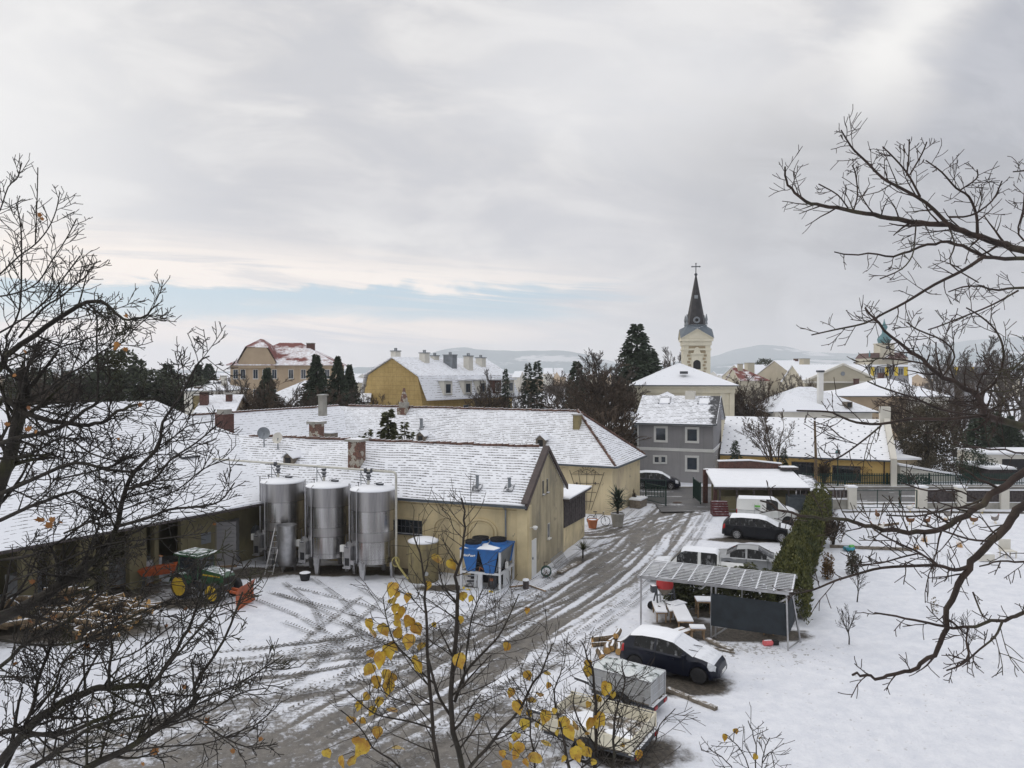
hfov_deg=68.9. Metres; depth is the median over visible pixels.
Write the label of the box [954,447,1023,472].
garage
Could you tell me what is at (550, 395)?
tree
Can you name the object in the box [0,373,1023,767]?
ground
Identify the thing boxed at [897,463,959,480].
sloping shed
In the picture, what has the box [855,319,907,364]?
onion dome church
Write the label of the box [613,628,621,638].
log
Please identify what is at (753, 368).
village house
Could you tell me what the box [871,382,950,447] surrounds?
bare tree
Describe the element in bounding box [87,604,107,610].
log
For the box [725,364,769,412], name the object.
village house
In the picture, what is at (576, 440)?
building
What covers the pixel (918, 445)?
ivy tree
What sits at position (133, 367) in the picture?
pine
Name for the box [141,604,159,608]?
log
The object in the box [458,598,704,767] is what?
yellow leaved shrub
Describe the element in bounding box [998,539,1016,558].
white chair
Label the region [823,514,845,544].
bare bush
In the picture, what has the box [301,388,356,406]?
bare tree
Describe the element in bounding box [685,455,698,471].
window
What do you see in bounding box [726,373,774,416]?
bare tree
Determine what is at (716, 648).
plank
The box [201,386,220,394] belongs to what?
bare tree
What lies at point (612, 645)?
log
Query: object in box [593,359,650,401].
bare tree
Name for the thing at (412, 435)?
spruce
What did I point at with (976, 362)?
bare tree
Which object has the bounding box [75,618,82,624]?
log
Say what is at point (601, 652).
log
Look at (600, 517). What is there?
bicycle
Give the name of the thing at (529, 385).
conifer
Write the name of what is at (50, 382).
pine
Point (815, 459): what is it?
utility pole
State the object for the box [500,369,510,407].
conifer
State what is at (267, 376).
spruce
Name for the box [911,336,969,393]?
bare tree
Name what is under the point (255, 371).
window
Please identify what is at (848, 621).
sapling
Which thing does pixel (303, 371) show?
window
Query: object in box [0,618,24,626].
log
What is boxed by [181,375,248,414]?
village house
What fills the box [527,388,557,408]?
bare tree
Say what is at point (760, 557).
saloon car
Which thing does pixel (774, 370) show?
village house
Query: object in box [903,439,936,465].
timber fence
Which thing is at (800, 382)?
bare tree
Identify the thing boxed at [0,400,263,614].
open shed
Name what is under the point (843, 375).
cream hall
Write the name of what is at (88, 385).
bare tree
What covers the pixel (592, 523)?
plant pot
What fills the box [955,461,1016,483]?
tool hut
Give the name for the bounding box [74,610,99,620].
log
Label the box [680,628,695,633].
plank
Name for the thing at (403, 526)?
window
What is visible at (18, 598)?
log
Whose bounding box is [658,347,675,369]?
bare tree
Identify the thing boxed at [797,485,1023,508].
garden wall
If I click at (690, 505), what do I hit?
driveway
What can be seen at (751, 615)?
shade cloth
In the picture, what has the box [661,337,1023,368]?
hill
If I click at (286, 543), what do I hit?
tank
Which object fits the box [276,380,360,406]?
village house
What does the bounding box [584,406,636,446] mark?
bare tree
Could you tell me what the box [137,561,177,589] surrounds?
orange spreader
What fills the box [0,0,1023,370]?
sky
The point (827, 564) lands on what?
shrub
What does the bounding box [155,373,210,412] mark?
pine
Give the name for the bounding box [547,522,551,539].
window
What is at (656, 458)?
window
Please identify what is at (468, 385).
window
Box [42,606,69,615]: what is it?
log
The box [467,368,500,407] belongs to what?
bare tree
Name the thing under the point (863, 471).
round bush
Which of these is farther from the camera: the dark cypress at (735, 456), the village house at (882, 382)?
the village house at (882, 382)
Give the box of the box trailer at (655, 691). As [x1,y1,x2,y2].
[574,656,666,710]
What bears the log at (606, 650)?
on the ground
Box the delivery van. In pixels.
[733,495,798,524]
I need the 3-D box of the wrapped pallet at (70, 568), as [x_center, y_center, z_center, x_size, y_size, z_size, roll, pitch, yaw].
[-22.200,9.724,36.980,1.100,1.235,1.100,0,1,17]
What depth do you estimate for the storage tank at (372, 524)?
39.09 m
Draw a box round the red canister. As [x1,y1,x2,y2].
[762,639,778,645]
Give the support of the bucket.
on the ground
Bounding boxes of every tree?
[0,153,307,767]
[0,368,42,405]
[14,367,94,404]
[71,365,106,397]
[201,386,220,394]
[210,376,256,402]
[222,373,267,409]
[239,376,298,410]
[259,381,317,408]
[282,385,330,408]
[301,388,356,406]
[327,381,370,406]
[362,394,399,404]
[464,380,531,408]
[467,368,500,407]
[499,383,533,408]
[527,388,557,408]
[536,362,645,424]
[538,349,621,414]
[539,382,555,398]
[547,381,565,395]
[564,406,650,445]
[579,351,638,407]
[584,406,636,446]
[591,403,645,442]
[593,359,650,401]
[611,386,640,412]
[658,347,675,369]
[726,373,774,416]
[734,380,766,416]
[734,399,795,461]
[742,378,782,414]
[756,109,1023,698]
[774,374,815,393]
[778,371,801,393]
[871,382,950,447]
[892,401,966,467]
[908,381,1000,456]
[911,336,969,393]
[922,380,931,388]
[929,345,984,400]
[957,350,997,410]
[962,335,1023,412]
[982,338,1023,430]
[987,376,1023,421]
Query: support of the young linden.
on the ground
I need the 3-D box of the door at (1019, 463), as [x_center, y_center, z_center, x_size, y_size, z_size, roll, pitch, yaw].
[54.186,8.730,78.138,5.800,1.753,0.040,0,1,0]
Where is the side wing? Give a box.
[190,394,346,437]
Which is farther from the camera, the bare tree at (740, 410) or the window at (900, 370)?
the window at (900, 370)
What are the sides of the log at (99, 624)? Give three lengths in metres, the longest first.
0.874 x 0.299 x 0.250 m
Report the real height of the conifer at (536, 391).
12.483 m
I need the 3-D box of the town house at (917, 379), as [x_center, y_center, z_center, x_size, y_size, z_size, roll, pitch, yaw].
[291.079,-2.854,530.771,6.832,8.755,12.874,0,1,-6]
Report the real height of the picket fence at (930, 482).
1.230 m
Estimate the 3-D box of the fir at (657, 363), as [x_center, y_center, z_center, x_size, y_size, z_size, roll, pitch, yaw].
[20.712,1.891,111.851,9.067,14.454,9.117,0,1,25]
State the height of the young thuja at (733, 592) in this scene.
2.248 m
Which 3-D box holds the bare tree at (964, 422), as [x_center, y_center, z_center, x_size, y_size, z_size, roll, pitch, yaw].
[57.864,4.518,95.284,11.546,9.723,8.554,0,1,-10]
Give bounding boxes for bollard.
[522,578,528,588]
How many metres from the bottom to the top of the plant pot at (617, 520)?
0.950 m
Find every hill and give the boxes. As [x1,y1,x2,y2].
[1,368,229,372]
[344,367,614,373]
[430,347,624,369]
[614,350,1023,373]
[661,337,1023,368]
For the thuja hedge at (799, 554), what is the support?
on the ground
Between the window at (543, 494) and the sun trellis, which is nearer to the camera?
the window at (543, 494)
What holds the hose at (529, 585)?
on the ground
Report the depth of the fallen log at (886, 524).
52.79 m
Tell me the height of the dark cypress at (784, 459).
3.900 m
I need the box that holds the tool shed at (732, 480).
[703,459,829,512]
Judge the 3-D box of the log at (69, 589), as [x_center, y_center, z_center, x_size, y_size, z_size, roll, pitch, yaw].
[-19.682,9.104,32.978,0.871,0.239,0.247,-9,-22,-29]
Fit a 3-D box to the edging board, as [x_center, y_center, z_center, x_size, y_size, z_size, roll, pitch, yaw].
[22.078,10.081,45.975,4.731,0.180,0.120,0,1,10]
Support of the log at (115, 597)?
on the log
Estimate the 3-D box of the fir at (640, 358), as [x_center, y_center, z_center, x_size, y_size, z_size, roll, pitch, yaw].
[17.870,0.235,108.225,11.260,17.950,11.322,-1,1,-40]
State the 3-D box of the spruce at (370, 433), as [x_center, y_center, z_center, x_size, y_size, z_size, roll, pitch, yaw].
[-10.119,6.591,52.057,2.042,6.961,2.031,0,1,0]
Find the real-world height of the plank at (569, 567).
0.120 m
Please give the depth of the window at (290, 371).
151.22 m
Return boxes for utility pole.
[814,417,817,480]
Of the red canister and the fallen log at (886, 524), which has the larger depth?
the fallen log at (886, 524)
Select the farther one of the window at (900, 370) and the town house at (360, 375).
the town house at (360, 375)
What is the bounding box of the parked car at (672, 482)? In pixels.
[640,470,680,489]
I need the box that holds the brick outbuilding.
[896,453,921,464]
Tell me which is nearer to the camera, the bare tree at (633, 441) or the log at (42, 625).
the log at (42, 625)
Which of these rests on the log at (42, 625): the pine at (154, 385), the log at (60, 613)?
the log at (60, 613)
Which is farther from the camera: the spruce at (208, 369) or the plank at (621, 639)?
the spruce at (208, 369)
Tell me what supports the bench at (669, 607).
on the ground
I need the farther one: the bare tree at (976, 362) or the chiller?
the bare tree at (976, 362)
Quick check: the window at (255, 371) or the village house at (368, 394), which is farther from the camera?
the window at (255, 371)
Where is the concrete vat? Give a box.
[407,536,438,583]
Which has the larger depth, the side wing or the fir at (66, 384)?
the fir at (66, 384)
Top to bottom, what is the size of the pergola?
2.393 m
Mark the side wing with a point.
(288, 421)
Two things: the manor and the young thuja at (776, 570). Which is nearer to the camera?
the young thuja at (776, 570)
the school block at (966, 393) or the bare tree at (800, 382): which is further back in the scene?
the school block at (966, 393)
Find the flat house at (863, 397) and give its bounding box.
[825,389,905,439]
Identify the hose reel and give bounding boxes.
[541,562,551,578]
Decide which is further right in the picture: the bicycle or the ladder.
the bicycle
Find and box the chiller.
[459,535,514,592]
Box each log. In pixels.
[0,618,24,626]
[8,598,18,605]
[15,595,31,601]
[20,623,34,629]
[21,617,46,623]
[30,618,56,632]
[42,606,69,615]
[51,611,77,617]
[59,585,75,594]
[66,587,90,594]
[67,629,80,635]
[70,604,84,611]
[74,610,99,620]
[74,624,84,629]
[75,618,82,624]
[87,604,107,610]
[91,619,114,628]
[93,600,109,607]
[94,595,107,600]
[95,610,120,617]
[96,632,119,639]
[101,602,126,609]
[110,595,136,601]
[114,592,124,596]
[118,621,131,630]
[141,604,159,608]
[591,634,612,641]
[592,641,609,646]
[596,647,604,659]
[603,642,610,653]
[608,640,616,651]
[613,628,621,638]
[615,642,621,654]
[880,522,898,526]
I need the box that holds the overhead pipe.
[212,458,396,556]
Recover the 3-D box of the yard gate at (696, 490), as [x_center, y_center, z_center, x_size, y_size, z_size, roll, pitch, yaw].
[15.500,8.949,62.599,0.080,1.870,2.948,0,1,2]
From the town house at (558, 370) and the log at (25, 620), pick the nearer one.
the log at (25, 620)
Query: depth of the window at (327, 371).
151.96 m
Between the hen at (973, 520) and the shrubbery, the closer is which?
the hen at (973, 520)
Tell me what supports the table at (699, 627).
on the ground
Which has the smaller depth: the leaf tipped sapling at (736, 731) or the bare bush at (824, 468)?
the leaf tipped sapling at (736, 731)
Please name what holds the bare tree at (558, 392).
on the ground
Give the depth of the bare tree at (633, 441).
72.49 m
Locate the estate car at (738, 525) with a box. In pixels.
[722,513,791,542]
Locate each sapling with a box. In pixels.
[699,702,794,767]
[835,605,859,644]
[844,566,868,601]
[925,553,938,581]
[950,610,980,662]
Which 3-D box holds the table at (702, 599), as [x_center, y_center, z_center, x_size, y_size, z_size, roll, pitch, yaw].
[8.612,10.004,33.466,0.750,0.800,0.700,0,1,4]
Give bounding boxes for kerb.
[644,486,1023,503]
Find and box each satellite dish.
[257,427,269,446]
[272,432,281,449]
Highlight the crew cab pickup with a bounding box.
[646,545,748,584]
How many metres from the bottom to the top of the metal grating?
0.580 m
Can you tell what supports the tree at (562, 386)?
on the ground
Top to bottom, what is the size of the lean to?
3.410 m
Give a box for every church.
[631,263,739,441]
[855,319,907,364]
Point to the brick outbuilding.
(904, 458)
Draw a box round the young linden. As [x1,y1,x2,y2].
[321,475,543,767]
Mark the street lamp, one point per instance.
(837, 455)
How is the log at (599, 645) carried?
on the ground
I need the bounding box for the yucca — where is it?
[607,485,629,513]
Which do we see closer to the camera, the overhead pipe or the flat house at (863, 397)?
the overhead pipe
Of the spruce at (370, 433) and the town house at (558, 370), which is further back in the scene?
the town house at (558, 370)
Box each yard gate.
[640,479,666,496]
[645,482,666,505]
[693,477,700,503]
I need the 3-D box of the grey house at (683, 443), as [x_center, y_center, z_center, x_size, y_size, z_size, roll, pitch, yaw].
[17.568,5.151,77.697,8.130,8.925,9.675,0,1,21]
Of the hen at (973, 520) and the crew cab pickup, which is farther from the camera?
the hen at (973, 520)
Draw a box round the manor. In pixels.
[226,339,345,399]
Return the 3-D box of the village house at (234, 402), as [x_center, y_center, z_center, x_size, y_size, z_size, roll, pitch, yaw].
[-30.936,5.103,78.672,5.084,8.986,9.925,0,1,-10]
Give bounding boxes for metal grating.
[550,551,567,569]
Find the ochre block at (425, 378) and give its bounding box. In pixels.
[361,348,518,407]
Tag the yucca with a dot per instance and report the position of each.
(617, 498)
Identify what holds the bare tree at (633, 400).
on the ground
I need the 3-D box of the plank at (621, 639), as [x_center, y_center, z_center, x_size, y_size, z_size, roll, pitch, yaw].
[4.592,10.263,30.159,0.160,0.060,1.036,1,1,41]
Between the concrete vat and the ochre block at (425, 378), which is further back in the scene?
the ochre block at (425, 378)
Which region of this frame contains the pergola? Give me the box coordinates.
[637,560,801,650]
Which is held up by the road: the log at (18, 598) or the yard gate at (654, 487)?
the yard gate at (654, 487)
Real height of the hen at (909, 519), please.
0.696 m
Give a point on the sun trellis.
(586, 483)
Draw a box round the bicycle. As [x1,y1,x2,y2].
[587,511,609,525]
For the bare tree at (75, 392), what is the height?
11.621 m
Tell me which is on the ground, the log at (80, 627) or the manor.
the manor
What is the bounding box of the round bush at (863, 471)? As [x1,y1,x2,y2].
[855,466,872,478]
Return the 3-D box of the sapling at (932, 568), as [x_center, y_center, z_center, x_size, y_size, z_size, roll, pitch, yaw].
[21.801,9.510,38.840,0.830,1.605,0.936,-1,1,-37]
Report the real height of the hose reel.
0.826 m
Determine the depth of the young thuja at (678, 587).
34.82 m
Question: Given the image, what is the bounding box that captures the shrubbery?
[907,455,968,480]
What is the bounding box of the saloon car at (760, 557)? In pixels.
[719,544,776,572]
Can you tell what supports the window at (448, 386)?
in the ochre block at (425, 378)
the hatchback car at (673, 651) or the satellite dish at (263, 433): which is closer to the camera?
the hatchback car at (673, 651)
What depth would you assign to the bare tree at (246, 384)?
81.06 m
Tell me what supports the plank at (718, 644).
on the ground
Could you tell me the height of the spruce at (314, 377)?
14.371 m
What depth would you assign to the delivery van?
53.50 m
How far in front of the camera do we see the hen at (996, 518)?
53.77 m
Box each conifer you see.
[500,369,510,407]
[518,363,535,407]
[528,360,547,408]
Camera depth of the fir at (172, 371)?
115.56 m
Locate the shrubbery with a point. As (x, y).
(923, 464)
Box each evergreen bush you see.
[897,473,927,483]
[955,445,998,479]
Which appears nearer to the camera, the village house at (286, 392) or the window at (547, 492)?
the window at (547, 492)
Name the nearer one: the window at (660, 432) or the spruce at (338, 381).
the window at (660, 432)
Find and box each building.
[235,421,567,580]
[317,388,646,514]
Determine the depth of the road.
66.50 m
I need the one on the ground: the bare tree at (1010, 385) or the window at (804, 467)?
the bare tree at (1010, 385)
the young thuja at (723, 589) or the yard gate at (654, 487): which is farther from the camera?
the yard gate at (654, 487)
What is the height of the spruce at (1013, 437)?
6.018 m
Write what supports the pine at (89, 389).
on the ground
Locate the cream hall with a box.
[781,363,883,390]
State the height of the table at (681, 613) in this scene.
0.600 m
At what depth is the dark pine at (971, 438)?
83.73 m
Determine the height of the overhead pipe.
4.710 m
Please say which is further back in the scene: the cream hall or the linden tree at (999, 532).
the cream hall
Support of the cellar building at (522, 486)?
on the ground
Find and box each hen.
[906,503,913,511]
[906,517,915,524]
[969,517,977,523]
[990,514,998,523]
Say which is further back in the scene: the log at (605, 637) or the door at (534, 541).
the door at (534, 541)
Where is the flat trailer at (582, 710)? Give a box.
[532,691,657,762]
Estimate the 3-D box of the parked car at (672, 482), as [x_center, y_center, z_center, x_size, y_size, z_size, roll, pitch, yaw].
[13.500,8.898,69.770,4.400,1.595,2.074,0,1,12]
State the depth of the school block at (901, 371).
214.95 m
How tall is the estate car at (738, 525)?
1.525 m
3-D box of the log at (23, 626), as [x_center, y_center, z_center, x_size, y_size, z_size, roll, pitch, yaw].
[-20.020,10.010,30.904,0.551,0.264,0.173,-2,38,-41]
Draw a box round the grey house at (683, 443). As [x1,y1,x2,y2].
[633,391,724,483]
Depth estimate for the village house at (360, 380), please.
140.05 m
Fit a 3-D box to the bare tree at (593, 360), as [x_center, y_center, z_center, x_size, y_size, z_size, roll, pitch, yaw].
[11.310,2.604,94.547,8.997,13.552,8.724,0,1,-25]
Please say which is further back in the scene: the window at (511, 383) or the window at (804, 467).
the window at (511, 383)
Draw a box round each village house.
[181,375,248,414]
[193,390,247,412]
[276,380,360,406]
[354,376,362,392]
[356,393,370,404]
[721,363,765,379]
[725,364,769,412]
[757,358,809,394]
[841,378,951,434]
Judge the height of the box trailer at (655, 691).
1.422 m
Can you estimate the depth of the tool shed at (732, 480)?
59.70 m
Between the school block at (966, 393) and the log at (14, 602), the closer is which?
the log at (14, 602)
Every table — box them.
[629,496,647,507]
[671,604,693,626]
[689,624,705,639]
[694,596,710,617]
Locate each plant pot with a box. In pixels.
[587,518,597,528]
[611,512,624,526]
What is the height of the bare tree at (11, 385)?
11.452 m
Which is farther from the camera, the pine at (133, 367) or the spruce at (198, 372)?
the spruce at (198, 372)
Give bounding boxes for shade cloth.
[711,593,794,635]
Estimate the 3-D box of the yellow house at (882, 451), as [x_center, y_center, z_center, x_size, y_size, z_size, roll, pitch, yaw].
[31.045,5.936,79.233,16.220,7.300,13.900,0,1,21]
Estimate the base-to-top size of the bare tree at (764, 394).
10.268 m
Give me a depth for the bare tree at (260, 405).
79.81 m
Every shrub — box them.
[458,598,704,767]
[820,552,834,579]
[845,550,861,573]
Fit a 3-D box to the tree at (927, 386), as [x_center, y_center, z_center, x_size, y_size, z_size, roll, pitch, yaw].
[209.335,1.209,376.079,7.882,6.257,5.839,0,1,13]
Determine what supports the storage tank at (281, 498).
on the ground
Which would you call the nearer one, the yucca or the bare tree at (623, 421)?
the yucca
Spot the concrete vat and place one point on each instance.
(425, 547)
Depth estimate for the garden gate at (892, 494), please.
59.46 m
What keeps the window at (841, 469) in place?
in the yellow house at (882, 451)
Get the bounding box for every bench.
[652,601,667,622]
[665,601,672,621]
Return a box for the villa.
[744,370,878,418]
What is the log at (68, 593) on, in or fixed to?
on the log
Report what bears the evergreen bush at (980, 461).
on the ground
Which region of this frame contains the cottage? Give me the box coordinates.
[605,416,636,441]
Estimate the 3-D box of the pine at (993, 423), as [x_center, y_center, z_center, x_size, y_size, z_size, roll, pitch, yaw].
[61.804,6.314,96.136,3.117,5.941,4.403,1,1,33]
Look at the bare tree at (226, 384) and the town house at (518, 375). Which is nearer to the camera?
the bare tree at (226, 384)
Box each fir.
[52,371,75,398]
[157,364,183,410]
[564,361,587,407]
[613,324,656,397]
[648,349,662,372]
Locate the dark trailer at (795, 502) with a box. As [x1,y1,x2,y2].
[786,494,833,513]
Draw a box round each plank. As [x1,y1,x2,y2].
[557,561,581,573]
[617,634,629,642]
[666,687,717,710]
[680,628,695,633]
[705,637,733,650]
[711,646,734,653]
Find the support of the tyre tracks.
on the ground
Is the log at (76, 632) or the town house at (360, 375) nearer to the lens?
the log at (76, 632)
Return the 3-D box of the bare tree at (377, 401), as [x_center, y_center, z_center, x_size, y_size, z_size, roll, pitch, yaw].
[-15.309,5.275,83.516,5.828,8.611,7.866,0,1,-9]
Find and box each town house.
[355,374,363,377]
[512,371,524,392]
[525,373,543,389]
[543,368,552,387]
[553,368,562,374]
[554,372,566,383]
[911,374,925,385]
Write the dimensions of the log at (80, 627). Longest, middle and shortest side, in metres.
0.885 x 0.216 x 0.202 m
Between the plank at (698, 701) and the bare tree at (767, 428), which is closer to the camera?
the plank at (698, 701)
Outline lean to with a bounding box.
[563,484,591,552]
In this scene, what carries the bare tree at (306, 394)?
on the ground
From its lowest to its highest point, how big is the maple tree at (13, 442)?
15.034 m
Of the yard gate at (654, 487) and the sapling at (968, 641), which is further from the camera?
the yard gate at (654, 487)
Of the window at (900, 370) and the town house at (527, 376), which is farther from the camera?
the town house at (527, 376)
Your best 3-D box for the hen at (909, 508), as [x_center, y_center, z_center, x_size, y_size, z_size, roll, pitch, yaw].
[30.916,9.631,58.117,0.740,0.696,0.312,0,1,0]
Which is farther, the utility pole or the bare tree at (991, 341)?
the bare tree at (991, 341)
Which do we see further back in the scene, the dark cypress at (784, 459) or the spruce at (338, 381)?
the spruce at (338, 381)
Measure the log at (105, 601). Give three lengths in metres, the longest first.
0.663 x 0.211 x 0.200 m
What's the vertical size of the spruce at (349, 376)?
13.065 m
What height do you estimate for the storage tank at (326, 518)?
5.090 m
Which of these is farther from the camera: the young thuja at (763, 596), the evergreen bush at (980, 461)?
the evergreen bush at (980, 461)
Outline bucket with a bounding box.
[299,571,310,580]
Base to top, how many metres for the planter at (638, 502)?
0.740 m
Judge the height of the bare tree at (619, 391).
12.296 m
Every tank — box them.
[251,475,304,567]
[277,523,296,571]
[296,478,350,574]
[340,482,394,580]
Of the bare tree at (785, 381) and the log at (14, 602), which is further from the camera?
the bare tree at (785, 381)
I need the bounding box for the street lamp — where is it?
[835,449,840,485]
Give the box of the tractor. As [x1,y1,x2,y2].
[169,547,254,609]
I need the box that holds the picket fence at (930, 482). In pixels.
[802,473,1023,485]
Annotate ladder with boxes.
[264,528,277,574]
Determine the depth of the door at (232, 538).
41.72 m
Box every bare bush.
[812,459,831,483]
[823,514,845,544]
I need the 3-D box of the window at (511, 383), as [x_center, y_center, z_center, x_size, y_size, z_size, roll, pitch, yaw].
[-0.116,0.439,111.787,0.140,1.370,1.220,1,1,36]
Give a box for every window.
[233,369,237,378]
[240,369,245,378]
[253,369,257,378]
[272,369,276,378]
[288,369,293,378]
[301,369,305,378]
[325,369,329,378]
[397,519,422,535]
[446,384,451,393]
[466,383,470,392]
[509,382,512,391]
[542,480,545,495]
[546,479,549,493]
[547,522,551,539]
[653,455,659,463]
[654,426,667,442]
[660,455,666,463]
[685,427,698,442]
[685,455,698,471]
[791,461,813,475]
[832,465,860,481]
[898,368,902,374]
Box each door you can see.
[532,538,536,576]
[1002,459,1023,472]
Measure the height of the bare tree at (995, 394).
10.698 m
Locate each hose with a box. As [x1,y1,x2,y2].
[392,557,407,578]
[509,584,545,591]
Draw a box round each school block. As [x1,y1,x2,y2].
[863,365,911,382]
[932,365,983,408]
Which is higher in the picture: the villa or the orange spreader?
the villa
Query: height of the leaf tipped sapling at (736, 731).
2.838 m
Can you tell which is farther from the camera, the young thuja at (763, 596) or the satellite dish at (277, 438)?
the satellite dish at (277, 438)
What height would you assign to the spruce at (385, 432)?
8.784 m
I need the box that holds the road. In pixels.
[641,488,1023,503]
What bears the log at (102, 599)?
on the log at (94, 609)
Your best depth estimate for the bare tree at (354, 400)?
87.71 m
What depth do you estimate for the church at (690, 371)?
100.67 m
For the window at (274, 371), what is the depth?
150.89 m
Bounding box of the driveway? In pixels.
[652,499,710,511]
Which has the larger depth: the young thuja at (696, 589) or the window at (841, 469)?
the window at (841, 469)
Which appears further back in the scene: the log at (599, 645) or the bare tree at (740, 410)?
the bare tree at (740, 410)
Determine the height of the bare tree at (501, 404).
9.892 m
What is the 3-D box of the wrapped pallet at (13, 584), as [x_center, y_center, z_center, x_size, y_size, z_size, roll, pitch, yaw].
[-23.600,9.740,36.080,1.100,1.235,1.100,0,1,17]
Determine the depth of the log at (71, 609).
31.59 m
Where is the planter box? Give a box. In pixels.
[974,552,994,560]
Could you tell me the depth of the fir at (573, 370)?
99.59 m
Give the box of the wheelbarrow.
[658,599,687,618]
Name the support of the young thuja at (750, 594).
on the ground
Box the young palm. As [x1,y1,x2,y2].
[571,539,590,558]
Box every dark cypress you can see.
[727,440,742,459]
[779,448,788,465]
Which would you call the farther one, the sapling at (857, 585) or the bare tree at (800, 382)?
the bare tree at (800, 382)
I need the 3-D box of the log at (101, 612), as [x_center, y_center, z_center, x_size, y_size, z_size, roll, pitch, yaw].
[-17.401,9.929,32.106,1.100,0.206,0.234,12,0,2]
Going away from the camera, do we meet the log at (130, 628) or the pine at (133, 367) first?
the log at (130, 628)
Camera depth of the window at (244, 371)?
150.23 m
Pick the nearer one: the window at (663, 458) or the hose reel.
the hose reel
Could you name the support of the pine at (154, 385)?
on the ground
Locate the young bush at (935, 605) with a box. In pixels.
[931,597,938,613]
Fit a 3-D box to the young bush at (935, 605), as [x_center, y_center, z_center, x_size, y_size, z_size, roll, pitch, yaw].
[19.162,10.016,33.874,0.392,0.784,0.430,0,1,0]
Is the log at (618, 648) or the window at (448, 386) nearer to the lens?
the log at (618, 648)
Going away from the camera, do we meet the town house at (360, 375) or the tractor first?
the tractor
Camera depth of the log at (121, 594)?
34.65 m
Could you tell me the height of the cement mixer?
1.550 m
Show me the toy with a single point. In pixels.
(850, 547)
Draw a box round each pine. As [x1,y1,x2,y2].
[1,367,59,402]
[69,369,113,401]
[83,349,153,401]
[107,367,177,408]
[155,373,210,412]
[755,358,772,365]
[951,418,1000,463]
[985,411,1005,446]
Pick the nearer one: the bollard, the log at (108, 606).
the log at (108, 606)
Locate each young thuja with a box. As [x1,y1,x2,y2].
[662,572,694,606]
[681,570,703,607]
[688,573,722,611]
[704,565,731,603]
[722,565,754,597]
[734,562,760,599]
[754,568,782,601]
[770,568,799,617]
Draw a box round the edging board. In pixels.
[830,545,911,550]
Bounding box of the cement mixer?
[647,578,675,609]
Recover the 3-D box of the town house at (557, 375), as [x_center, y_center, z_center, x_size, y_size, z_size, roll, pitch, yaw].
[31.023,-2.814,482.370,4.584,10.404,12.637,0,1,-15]
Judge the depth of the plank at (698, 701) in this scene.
24.78 m
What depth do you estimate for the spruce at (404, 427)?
52.35 m
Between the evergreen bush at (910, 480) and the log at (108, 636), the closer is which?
the log at (108, 636)
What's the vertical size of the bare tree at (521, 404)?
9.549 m
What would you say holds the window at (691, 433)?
in the grey house at (683, 443)
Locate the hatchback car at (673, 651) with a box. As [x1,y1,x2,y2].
[620,624,726,683]
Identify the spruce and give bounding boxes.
[184,364,203,385]
[200,363,219,384]
[256,367,280,408]
[299,354,335,406]
[327,356,351,404]
[344,364,359,404]
[364,428,372,438]
[376,409,400,439]
[397,422,410,439]
[406,432,415,440]
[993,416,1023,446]
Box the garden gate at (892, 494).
[857,490,916,507]
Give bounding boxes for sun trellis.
[569,467,603,509]
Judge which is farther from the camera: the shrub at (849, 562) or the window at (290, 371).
the window at (290, 371)
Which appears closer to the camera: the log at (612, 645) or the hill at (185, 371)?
the log at (612, 645)
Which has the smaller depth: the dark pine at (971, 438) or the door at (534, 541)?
the door at (534, 541)
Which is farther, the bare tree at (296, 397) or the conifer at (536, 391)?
the conifer at (536, 391)
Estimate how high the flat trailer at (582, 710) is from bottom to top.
0.930 m
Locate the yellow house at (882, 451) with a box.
[720,406,896,485]
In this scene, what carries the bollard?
on the ground
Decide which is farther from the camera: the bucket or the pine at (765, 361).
the pine at (765, 361)
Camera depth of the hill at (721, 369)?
2761.50 m
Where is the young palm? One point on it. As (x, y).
(583, 546)
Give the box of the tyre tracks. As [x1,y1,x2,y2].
[63,510,709,767]
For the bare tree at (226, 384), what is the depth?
83.85 m
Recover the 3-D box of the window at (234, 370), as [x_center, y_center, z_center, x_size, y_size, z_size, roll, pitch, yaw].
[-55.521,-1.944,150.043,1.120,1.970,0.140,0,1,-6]
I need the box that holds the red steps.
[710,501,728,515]
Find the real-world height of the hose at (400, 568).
1.219 m
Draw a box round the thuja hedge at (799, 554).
[765,483,832,624]
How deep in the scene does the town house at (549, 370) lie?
460.37 m
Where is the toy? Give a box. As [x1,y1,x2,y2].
[843,545,854,550]

